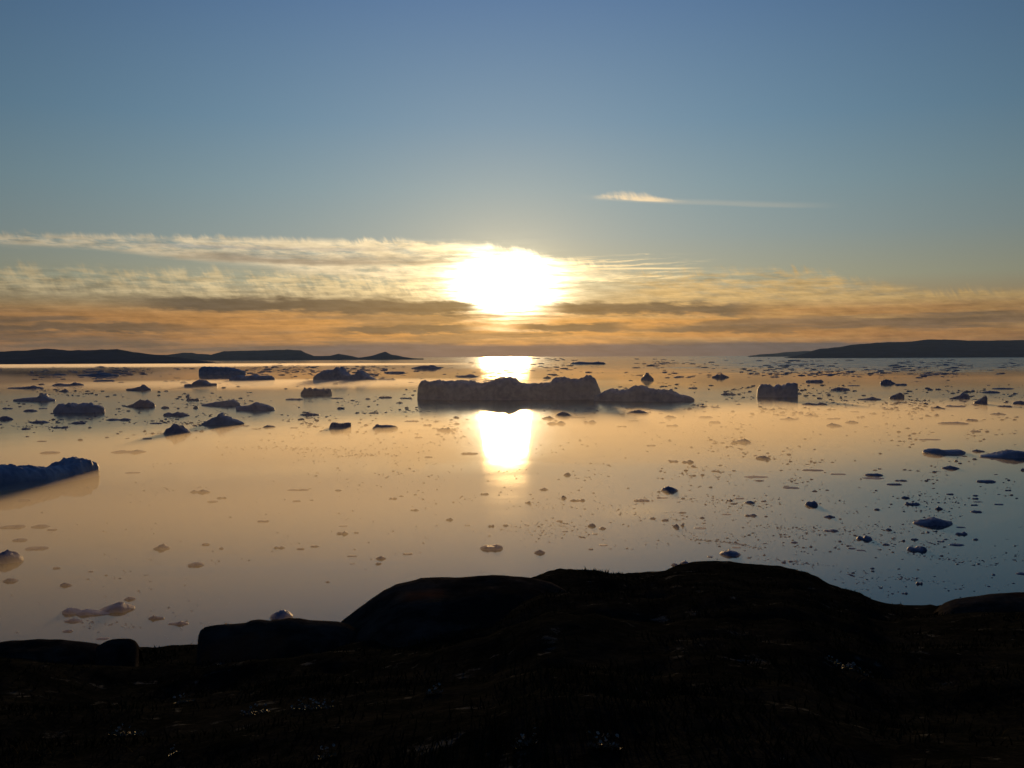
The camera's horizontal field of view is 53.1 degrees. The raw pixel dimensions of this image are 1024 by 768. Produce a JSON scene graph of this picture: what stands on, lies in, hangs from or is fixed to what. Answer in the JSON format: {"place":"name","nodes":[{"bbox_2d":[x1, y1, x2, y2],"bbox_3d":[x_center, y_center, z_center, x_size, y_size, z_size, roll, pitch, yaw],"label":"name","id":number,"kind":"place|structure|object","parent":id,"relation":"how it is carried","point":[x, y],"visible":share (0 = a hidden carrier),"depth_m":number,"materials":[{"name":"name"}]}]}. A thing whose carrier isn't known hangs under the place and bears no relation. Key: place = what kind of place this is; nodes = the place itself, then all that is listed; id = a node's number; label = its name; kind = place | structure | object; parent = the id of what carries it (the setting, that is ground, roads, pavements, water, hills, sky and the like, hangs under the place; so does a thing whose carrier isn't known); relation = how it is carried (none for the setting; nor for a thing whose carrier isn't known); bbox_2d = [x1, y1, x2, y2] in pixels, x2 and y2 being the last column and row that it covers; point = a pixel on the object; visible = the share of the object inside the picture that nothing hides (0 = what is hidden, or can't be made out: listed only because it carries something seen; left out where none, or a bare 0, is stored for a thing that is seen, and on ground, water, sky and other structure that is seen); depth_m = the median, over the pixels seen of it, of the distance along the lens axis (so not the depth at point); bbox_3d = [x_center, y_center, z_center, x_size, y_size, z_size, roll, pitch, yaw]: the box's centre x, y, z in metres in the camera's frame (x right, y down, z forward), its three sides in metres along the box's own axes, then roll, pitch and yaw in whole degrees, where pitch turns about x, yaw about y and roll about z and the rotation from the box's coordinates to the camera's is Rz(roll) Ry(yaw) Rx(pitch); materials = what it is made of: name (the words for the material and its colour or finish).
{"place":"outdoors","nodes":[
{"label":"outdoors","id":0,"kind":"place"},
{"bbox_2d":[0,349,215,363],"bbox_3d":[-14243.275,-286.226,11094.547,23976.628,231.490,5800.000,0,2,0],"label":"hills","id":1,"kind":"structure","parent":0,"point":[57,356],"depth_m":8757.31,"materials":[{"name":"stone"}]},
{"bbox_2d":[108,724,147,735],"bbox_3d":[-3.427,3.087,9.153,0.368,0.107,0.177,0,2,0],"label":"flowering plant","id":2,"kind":"object","parent":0,"point":[119,730],"visible":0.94,"depth_m":9.16,"materials":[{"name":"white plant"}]},
{"bbox_2d":[169,747,182,755],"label":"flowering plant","id":3,"kind":"object","parent":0,"point":[176,753],"visible":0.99,"depth_m":7.19,"materials":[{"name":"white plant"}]},
{"bbox_2d":[173,693,194,703],"bbox_3d":[-3.615,3.474,11.296,0.250,0.119,0.147,0,2,0],"label":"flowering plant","id":4,"kind":"object","parent":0,"point":[181,700],"visible":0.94,"depth_m":11.30,"materials":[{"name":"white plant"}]},
{"bbox_2d":[240,703,270,715],"bbox_3d":[-2.367,3.007,9.464,0.317,0.117,0.166,0,2,0],"label":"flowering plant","id":5,"kind":"object","parent":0,"point":[249,712],"visible":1,"depth_m":9.47,"materials":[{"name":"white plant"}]},
{"bbox_2d":[160,349,423,360],"bbox_3d":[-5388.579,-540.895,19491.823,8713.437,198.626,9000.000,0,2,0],"label":"hills","id":6,"kind":"structure","parent":0,"point":[287,354],"depth_m":16264.72,"materials":[{"name":"stone"}]},
{"bbox_2d":[291,697,334,709],"bbox_3d":[-1.767,2.858,9.141,0.412,0.109,0.221,0,2,0],"label":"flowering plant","id":7,"kind":"object","parent":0,"point":[317,706],"visible":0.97,"depth_m":9.14,"materials":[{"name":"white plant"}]},
{"bbox_2d":[314,743,336,760],"bbox_3d":[-1.168,2.304,6.405,0.147,0.103,0.107,0,2,0],"label":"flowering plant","id":8,"kind":"object","parent":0,"point":[323,755],"visible":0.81,"depth_m":6.40,"materials":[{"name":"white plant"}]},
{"bbox_2d":[425,683,443,694],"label":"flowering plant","id":9,"kind":"object","parent":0,"point":[433,692],"visible":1,"depth_m":8.57,"materials":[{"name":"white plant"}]},
{"bbox_2d":[0,356,1023,646],"bbox_3d":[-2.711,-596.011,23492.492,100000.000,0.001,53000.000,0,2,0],"label":"water","id":10,"kind":"structure","parent":0,"point":[328,580],"depth_m":394.70,"materials":[{"name":"grey liquid"}]},
{"bbox_2d":[0,416,12,419],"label":"ice chunk","id":11,"kind":"object","parent":10,"relation":"on","point":[5,418],"visible":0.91,"depth_m":831.82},
{"bbox_2d":[2,578,18,581],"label":"ice chunk","id":12,"kind":"object","parent":10,"relation":"on","point":[11,580],"visible":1,"depth_m":229.00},
{"bbox_2d":[0,549,23,563],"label":"ice floe","id":13,"kind":"object","parent":10,"relation":"on","point":[7,556],"visible":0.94,"depth_m":250.46,"materials":[{"name":"ice"}]},
{"bbox_2d":[0,525,25,528],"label":"ice floe","id":14,"kind":"object","parent":10,"relation":"on","point":[12,526],"visible":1,"depth_m":301.87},
{"bbox_2d":[12,538,27,540],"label":"ice floe","id":15,"kind":"object","parent":10,"relation":"on","point":[20,539],"visible":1,"depth_m":280.26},
{"bbox_2d":[10,385,41,388],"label":"ice chunk","id":16,"kind":"object","parent":10,"relation":"on","point":[29,387],"visible":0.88,"depth_m":1684.87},
{"bbox_2d":[13,393,55,400],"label":"iceberg","id":17,"kind":"object","parent":10,"relation":"on","point":[43,397],"visible":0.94,"depth_m":1186.80,"materials":[{"name":"ice"}]},
{"bbox_2d":[25,546,48,549],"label":"ice floe","id":18,"kind":"object","parent":10,"relation":"on","point":[38,548],"visible":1,"depth_m":267.88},
{"bbox_2d":[29,420,49,422],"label":"ice chunk","id":19,"kind":"object","parent":10,"relation":"on","point":[36,421],"visible":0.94,"depth_m":790.09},
{"bbox_2d":[31,524,49,527],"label":"ice chunk","id":20,"kind":"object","parent":10,"relation":"on","point":[39,526],"visible":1,"depth_m":302.44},
{"bbox_2d":[0,457,99,490],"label":"iceberg","id":21,"kind":"object","parent":10,"relation":"on","point":[19,477],"visible":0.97,"depth_m":401.31,"materials":[{"name":"ice"}]},
{"bbox_2d":[40,451,60,453],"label":"ice floe","id":22,"kind":"object","parent":10,"relation":"on","point":[50,452],"visible":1,"depth_m":536.59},
{"bbox_2d":[60,583,71,585],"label":"ice chunk","id":23,"kind":"object","parent":10,"relation":"on","point":[65,584],"visible":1,"depth_m":224.57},
{"bbox_2d":[52,382,84,385],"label":"ice chunk","id":24,"kind":"object","parent":10,"relation":"on","point":[72,384],"visible":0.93,"depth_m":1834.06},
{"bbox_2d":[64,619,81,622],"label":"ice chunk","id":25,"kind":"object","parent":10,"relation":"on","point":[73,620],"visible":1,"depth_m":193.83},
{"bbox_2d":[53,402,104,412],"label":"iceberg","id":26,"kind":"object","parent":10,"relation":"on","point":[90,407],"visible":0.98,"depth_m":934.16,"materials":[{"name":"ice"}]},
{"bbox_2d":[62,607,109,615],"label":"ice floe","id":27,"kind":"object","parent":10,"relation":"on","point":[77,611],"visible":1,"depth_m":199.81,"materials":[{"name":"ice"}]},
{"bbox_2d":[77,372,117,375],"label":"ice chunk","id":28,"kind":"object","parent":10,"relation":"on","point":[104,374],"visible":0.94,"depth_m":2858.00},
{"bbox_2d":[97,637,108,639],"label":"ice floe","id":29,"kind":"object","parent":10,"relation":"on","point":[102,638],"visible":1,"depth_m":182.06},
{"bbox_2d":[100,602,134,612],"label":"ice floe","id":30,"kind":"object","parent":10,"relation":"on","point":[120,607],"visible":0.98,"depth_m":202.03,"materials":[{"name":"ice"}]},
{"bbox_2d":[107,418,130,419],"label":"ice chunk","id":31,"kind":"object","parent":10,"relation":"on","point":[119,419],"visible":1,"depth_m":818.48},
{"bbox_2d":[111,450,145,452],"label":"ice chunk","id":32,"kind":"object","parent":10,"relation":"on","point":[128,451],"visible":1,"depth_m":539.03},
{"bbox_2d":[124,597,135,600],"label":"ice chunk","id":33,"kind":"object","parent":10,"relation":"on","point":[130,598],"visible":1,"depth_m":211.35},
{"bbox_2d":[126,384,150,389],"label":"ice floe","id":34,"kind":"object","parent":10,"relation":"on","point":[143,387],"visible":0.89,"depth_m":1562.10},
{"bbox_2d":[126,399,154,406],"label":"iceberg","id":35,"kind":"object","parent":10,"relation":"on","point":[143,403],"visible":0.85,"depth_m":1036.50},
{"bbox_2d":[148,615,163,619],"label":"ice chunk","id":36,"kind":"object","parent":10,"relation":"on","point":[155,617],"visible":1,"depth_m":195.71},
{"bbox_2d":[153,544,169,549],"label":"ice floe","id":37,"kind":"object","parent":10,"relation":"on","point":[162,547],"visible":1,"depth_m":266.90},
{"bbox_2d":[163,412,189,415],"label":"ice chunk","id":38,"kind":"object","parent":10,"relation":"on","point":[175,414],"visible":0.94,"depth_m":876.58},
{"bbox_2d":[164,423,190,434],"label":"iceberg","id":39,"kind":"object","parent":10,"relation":"on","point":[175,429],"visible":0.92,"depth_m":664.53,"materials":[{"name":"ice"}]},
{"bbox_2d":[168,621,188,624],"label":"ice chunk","id":40,"kind":"object","parent":10,"relation":"on","point":[181,623],"visible":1,"depth_m":191.64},
{"bbox_2d":[188,562,203,566],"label":"ice floe","id":41,"kind":"object","parent":10,"relation":"on","point":[194,564],"visible":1,"depth_m":245.41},
{"bbox_2d":[184,379,216,386],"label":"ice floe","id":42,"kind":"object","parent":10,"relation":"on","point":[201,383],"visible":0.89,"depth_m":1750.85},
{"bbox_2d":[191,490,209,492],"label":"ice chunk","id":43,"kind":"object","parent":10,"relation":"on","point":[200,491],"visible":1,"depth_m":378.33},
{"bbox_2d":[202,399,240,405],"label":"iceberg","id":44,"kind":"object","parent":10,"relation":"on","point":[233,402],"visible":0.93,"depth_m":1055.19,"materials":[{"name":"ice"}]},
{"bbox_2d":[199,366,245,373],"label":"iceberg","id":45,"kind":"object","parent":10,"relation":"on","point":[215,370],"visible":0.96,"depth_m":3092.19,"materials":[{"name":"ice"}]},
{"bbox_2d":[202,412,244,424],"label":"iceberg","id":46,"kind":"object","parent":10,"relation":"on","point":[222,418],"visible":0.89,"depth_m":756.79,"materials":[{"name":"ice"}]},
{"bbox_2d":[229,374,274,380],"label":"iceberg","id":47,"kind":"object","parent":10,"relation":"on","point":[256,377],"visible":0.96,"depth_m":2157.66,"materials":[{"name":"ice"}]},
{"bbox_2d":[236,402,274,409],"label":"iceberg","id":48,"kind":"object","parent":10,"relation":"on","point":[257,406],"visible":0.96,"depth_m":964.34,"materials":[{"name":"ice"}]},
{"bbox_2d":[270,610,292,618],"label":"ice floe","id":49,"kind":"object","parent":10,"relation":"on","point":[282,614],"visible":0.91,"depth_m":195.99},
{"bbox_2d":[288,489,307,490],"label":"ice chunk","id":50,"kind":"object","parent":10,"relation":"on","point":[297,489],"visible":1,"depth_m":383.53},
{"bbox_2d":[300,412,319,414],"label":"ice chunk","id":51,"kind":"object","parent":10,"relation":"on","point":[307,413],"visible":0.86,"depth_m":876.22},
{"bbox_2d":[301,387,331,394],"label":"iceberg","id":52,"kind":"object","parent":10,"relation":"on","point":[315,391],"visible":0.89,"depth_m":1331.37,"materials":[{"name":"ice"}]},
{"bbox_2d":[329,422,350,428],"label":"ice floe","id":53,"kind":"object","parent":10,"relation":"on","point":[334,425],"visible":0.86,"depth_m":707.31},
{"bbox_2d":[313,367,377,380],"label":"iceberg","id":54,"kind":"object","parent":10,"relation":"on","point":[338,374],"visible":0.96,"depth_m":2123.59,"materials":[{"name":"ice"}]},
{"bbox_2d":[373,424,397,429],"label":"ice floe","id":55,"kind":"object","parent":10,"relation":"on","point":[381,427],"visible":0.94,"depth_m":703.24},
{"bbox_2d":[411,365,440,368],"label":"ice chunk","id":56,"kind":"object","parent":10,"relation":"on","point":[428,367],"visible":0.95,"depth_m":4140.43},
{"bbox_2d":[437,427,449,430],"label":"ice chunk","id":57,"kind":"object","parent":10,"relation":"on","point":[444,429],"visible":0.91,"depth_m":687.61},
{"bbox_2d":[455,375,477,376],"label":"ice chunk","id":58,"kind":"object","parent":10,"relation":"on","point":[466,376],"visible":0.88,"depth_m":2461.05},
{"bbox_2d":[480,544,502,550],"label":"ice floe","id":59,"kind":"object","parent":10,"relation":"on","point":[492,547],"visible":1,"depth_m":264.50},
{"bbox_2d":[417,374,600,399],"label":"iceberg","id":60,"kind":"object","parent":10,"relation":"on","point":[586,387],"visible":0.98,"depth_m":1163.77,"materials":[{"name":"ice"}]},
{"bbox_2d":[0,358,1023,632],"bbox_3d":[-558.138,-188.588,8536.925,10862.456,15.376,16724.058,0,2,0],"label":"brash ice","id":61,"kind":"structure","parent":10,"relation":"on","point":[910,366],"depth_m":904.16,"materials":[{"name":"ice"}]},
{"bbox_2d":[547,421,565,423],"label":"ice chunk","id":62,"kind":"object","parent":10,"relation":"on","point":[560,422],"visible":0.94,"depth_m":747.47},
{"bbox_2d":[556,412,571,416],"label":"ice floe","id":63,"kind":"object","parent":10,"relation":"on","point":[562,414],"visible":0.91,"depth_m":840.29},
{"bbox_2d":[571,361,605,363],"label":"ice chunk","id":64,"kind":"object","parent":10,"relation":"on","point":[598,362],"visible":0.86,"depth_m":5884.86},
{"bbox_2d":[627,410,648,413],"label":"ice floe","id":65,"kind":"object","parent":10,"relation":"on","point":[637,412],"visible":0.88,"depth_m":872.82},
{"bbox_2d":[634,499,649,501],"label":"ice floe","id":66,"kind":"object","parent":10,"relation":"on","point":[641,500],"visible":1,"depth_m":350.89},
{"bbox_2d":[594,385,693,401],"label":"iceberg","id":67,"kind":"object","parent":10,"relation":"on","point":[640,393],"visible":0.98,"depth_m":1106.69,"materials":[{"name":"ice"}]},
{"bbox_2d":[641,373,653,379],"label":"iceberg","id":68,"kind":"object","parent":10,"relation":"on","point":[646,376],"visible":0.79,"depth_m":2056.44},
{"bbox_2d":[661,486,677,491],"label":"ice floe","id":69,"kind":"object","parent":10,"relation":"on","point":[668,488],"visible":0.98,"depth_m":376.43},
{"bbox_2d":[712,374,727,377],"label":"ice chunk","id":70,"kind":"object","parent":10,"relation":"on","point":[720,376],"visible":0.87,"depth_m":2260.72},
{"bbox_2d":[719,549,740,555],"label":"ice floe","id":71,"kind":"object","parent":10,"relation":"on","point":[728,552],"visible":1,"depth_m":255.41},
{"bbox_2d":[736,438,750,442],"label":"ice chunk","id":72,"kind":"object","parent":10,"relation":"on","point":[744,440],"visible":0.94,"depth_m":583.23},
{"bbox_2d":[745,476,766,477],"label":"ice floe","id":73,"kind":"object","parent":10,"relation":"on","point":[755,476],"visible":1,"depth_m":419.36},
{"bbox_2d":[755,456,769,458],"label":"ice chunk","id":74,"kind":"object","parent":10,"relation":"on","point":[761,457],"visible":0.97,"depth_m":492.49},
{"bbox_2d":[757,383,797,396],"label":"iceberg","id":75,"kind":"object","parent":10,"relation":"on","point":[783,390],"visible":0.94,"depth_m":1199.93,"materials":[{"name":"ice"}]},
{"bbox_2d":[780,417,797,419],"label":"ice chunk","id":76,"kind":"object","parent":10,"relation":"on","point":[788,418],"visible":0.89,"depth_m":787.09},
{"bbox_2d":[805,501,817,505],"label":"ice floe","id":77,"kind":"object","parent":10,"relation":"on","point":[812,503],"visible":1,"depth_m":338.79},
{"bbox_2d":[803,469,823,470],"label":"ice floe","id":78,"kind":"object","parent":10,"relation":"on","point":[812,470],"visible":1,"depth_m":440.77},
{"bbox_2d":[801,402,826,404],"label":"ice chunk","id":79,"kind":"object","parent":10,"relation":"on","point":[819,403],"visible":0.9,"depth_m":1013.80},
{"bbox_2d":[805,380,823,381],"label":"ice floe","id":80,"kind":"object","parent":10,"relation":"on","point":[814,381],"visible":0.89,"depth_m":1859.97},
{"bbox_2d":[830,387,848,389],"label":"ice chunk","id":81,"kind":"object","parent":10,"relation":"on","point":[839,388],"visible":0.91,"depth_m":1422.09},
{"bbox_2d":[856,535,871,540],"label":"ice floe","id":82,"kind":"object","parent":10,"relation":"on","point":[866,537],"visible":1,"depth_m":276.32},
{"bbox_2d":[858,397,880,399],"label":"ice chunk","id":83,"kind":"object","parent":10,"relation":"on","point":[872,398],"visible":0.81,"depth_m":1121.78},
{"bbox_2d":[863,477,883,478],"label":"ice floe","id":84,"kind":"object","parent":10,"relation":"on","point":[872,478],"visible":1,"depth_m":411.62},
{"bbox_2d":[865,473,882,475],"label":"ice floe","id":85,"kind":"object","parent":10,"relation":"on","point":[874,474],"visible":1,"depth_m":421.30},
{"bbox_2d":[880,379,894,383],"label":"ice floe","id":86,"kind":"object","parent":10,"relation":"on","point":[885,381],"visible":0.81,"depth_m":1717.06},
{"bbox_2d":[889,393,903,398],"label":"ice floe","id":87,"kind":"object","parent":10,"relation":"on","point":[899,396],"visible":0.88,"depth_m":1148.65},
{"bbox_2d":[905,502,919,504],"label":"ice floe","id":88,"kind":"object","parent":10,"relation":"on","point":[912,503],"visible":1,"depth_m":339.82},
{"bbox_2d":[907,546,926,550],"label":"ice floe","id":89,"kind":"object","parent":10,"relation":"on","point":[918,548],"visible":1,"depth_m":260.41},
{"bbox_2d":[913,517,952,525],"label":"ice floe","id":90,"kind":"object","parent":10,"relation":"on","point":[929,521],"visible":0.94,"depth_m":299.37,"materials":[{"name":"ice"}]},
{"bbox_2d":[922,448,965,453],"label":"iceberg","id":91,"kind":"object","parent":10,"relation":"on","point":[938,451],"visible":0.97,"depth_m":512.75,"materials":[{"name":"ice"}]},
{"bbox_2d":[942,465,958,468],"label":"ice chunk","id":92,"kind":"object","parent":10,"relation":"on","point":[949,467],"visible":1,"depth_m":445.32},
{"bbox_2d":[937,422,967,423],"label":"ice floe","id":93,"kind":"object","parent":10,"relation":"on","point":[952,423],"visible":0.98,"depth_m":731.18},
{"bbox_2d":[952,392,969,398],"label":"ice floe","id":94,"kind":"object","parent":10,"relation":"on","point":[963,395],"visible":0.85,"depth_m":1142.07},
{"bbox_2d":[974,396,986,403],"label":"iceberg","id":95,"kind":"object","parent":10,"relation":"on","point":[983,400],"visible":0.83,"depth_m":1009.89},
{"bbox_2d":[976,480,995,482],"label":"ice floe","id":96,"kind":"object","parent":10,"relation":"on","point":[989,481],"visible":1,"depth_m":398.69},
{"bbox_2d":[981,391,999,392],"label":"ice chunk","id":97,"kind":"object","parent":10,"relation":"on","point":[990,392],"visible":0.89,"depth_m":1308.35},
{"bbox_2d":[980,450,1023,457],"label":"iceberg","id":98,"kind":"object","parent":10,"relation":"on","point":[1009,454],"visible":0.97,"depth_m":491.34,"materials":[{"name":"ice"}]},
{"bbox_2d":[1012,400,1023,403],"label":"ice chunk","id":99,"kind":"object","parent":10,"relation":"on","point":[1019,402],"visible":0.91,"depth_m":1008.87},
{"bbox_2d":[0,561,1023,767],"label":"ground","id":100,"kind":"structure","parent":0,"point":[602,638],"depth_m":9.85,"materials":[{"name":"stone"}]},
{"bbox_2d":[0,639,99,664],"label":"rock outcrop","id":101,"kind":"object","parent":100,"relation":"on","point":[57,651],"visible":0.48,"depth_m":19.56,"materials":[{"name":"stone"}]},
{"bbox_2d":[95,639,142,666],"bbox_3d":[-7.391,5.492,19.187,0.805,1.473,1.960,-1,2,-12],"label":"rock outcrop","id":102,"kind":"object","parent":100,"relation":"on","point":[119,652],"visible":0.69,"depth_m":18.78,"materials":[{"name":"stone"}]},
{"bbox_2d":[197,618,357,663],"bbox_3d":[-4.214,5.095,17.646,3.207,2.142,4.400,0,2,0],"label":"rock outcrop","id":103,"kind":"object","parent":100,"relation":"on","point":[271,639],"visible":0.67,"depth_m":16.84,"materials":[{"name":"stone"}]},
{"bbox_2d":[341,575,569,646],"bbox_3d":[-1.181,5.696,19.164,5.277,4.272,10.000,0,2,0],"label":"rock outcrop","id":104,"kind":"object","parent":100,"relation":"on","point":[399,614],"visible":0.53,"depth_m":17.40,"materials":[{"name":"stone"}]},
{"bbox_2d":[933,592,1023,614],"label":"rock outcrop","id":105,"kind":"object","parent":100,"relation":"on","point":[1005,602],"visible":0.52,"depth_m":20.62,"materials":[{"name":"stone"}]},
{"bbox_2d":[0,0,1023,357],"label":"sky","id":106,"kind":"structure","parent":0,"point":[356,178],"materials":[{"name":"blue"}]},
{"bbox_2d":[512,727,537,750],"bbox_3d":[0.069,1.974,5.686,0.148,0.136,0.103,0,2,18],"label":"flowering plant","id":107,"kind":"object","parent":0,"point":[525,744],"visible":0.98,"depth_m":5.69,"materials":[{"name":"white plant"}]},
{"bbox_2d":[587,731,619,750],"bbox_3d":[0.500,1.924,5.528,0.187,0.104,0.119,0,2,0],"label":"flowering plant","id":108,"kind":"object","parent":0,"point":[595,744],"visible":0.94,"depth_m":5.53,"materials":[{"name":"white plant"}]},
{"bbox_2d":[748,351,809,356],"bbox_3d":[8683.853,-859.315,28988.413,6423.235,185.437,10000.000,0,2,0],"label":"hills","id":109,"kind":"structure","parent":0,"point":[786,354],"depth_m":25817.51,"materials":[{"name":"stone"}]},
{"bbox_2d":[825,655,874,677],"bbox_3d":[3.453,2.887,10.484,0.520,0.244,0.285,0,2,0],"label":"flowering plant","id":110,"kind":"object","parent":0,"point":[845,666],"visible":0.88,"depth_m":10.48,"materials":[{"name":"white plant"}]},
{"bbox_2d":[785,339,1023,357],"bbox_3d":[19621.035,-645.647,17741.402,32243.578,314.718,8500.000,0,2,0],"label":"hills","id":111,"kind":"structure","parent":0,"point":[934,348],"depth_m":14504.44,"materials":[{"name":"stone"}]}
]}

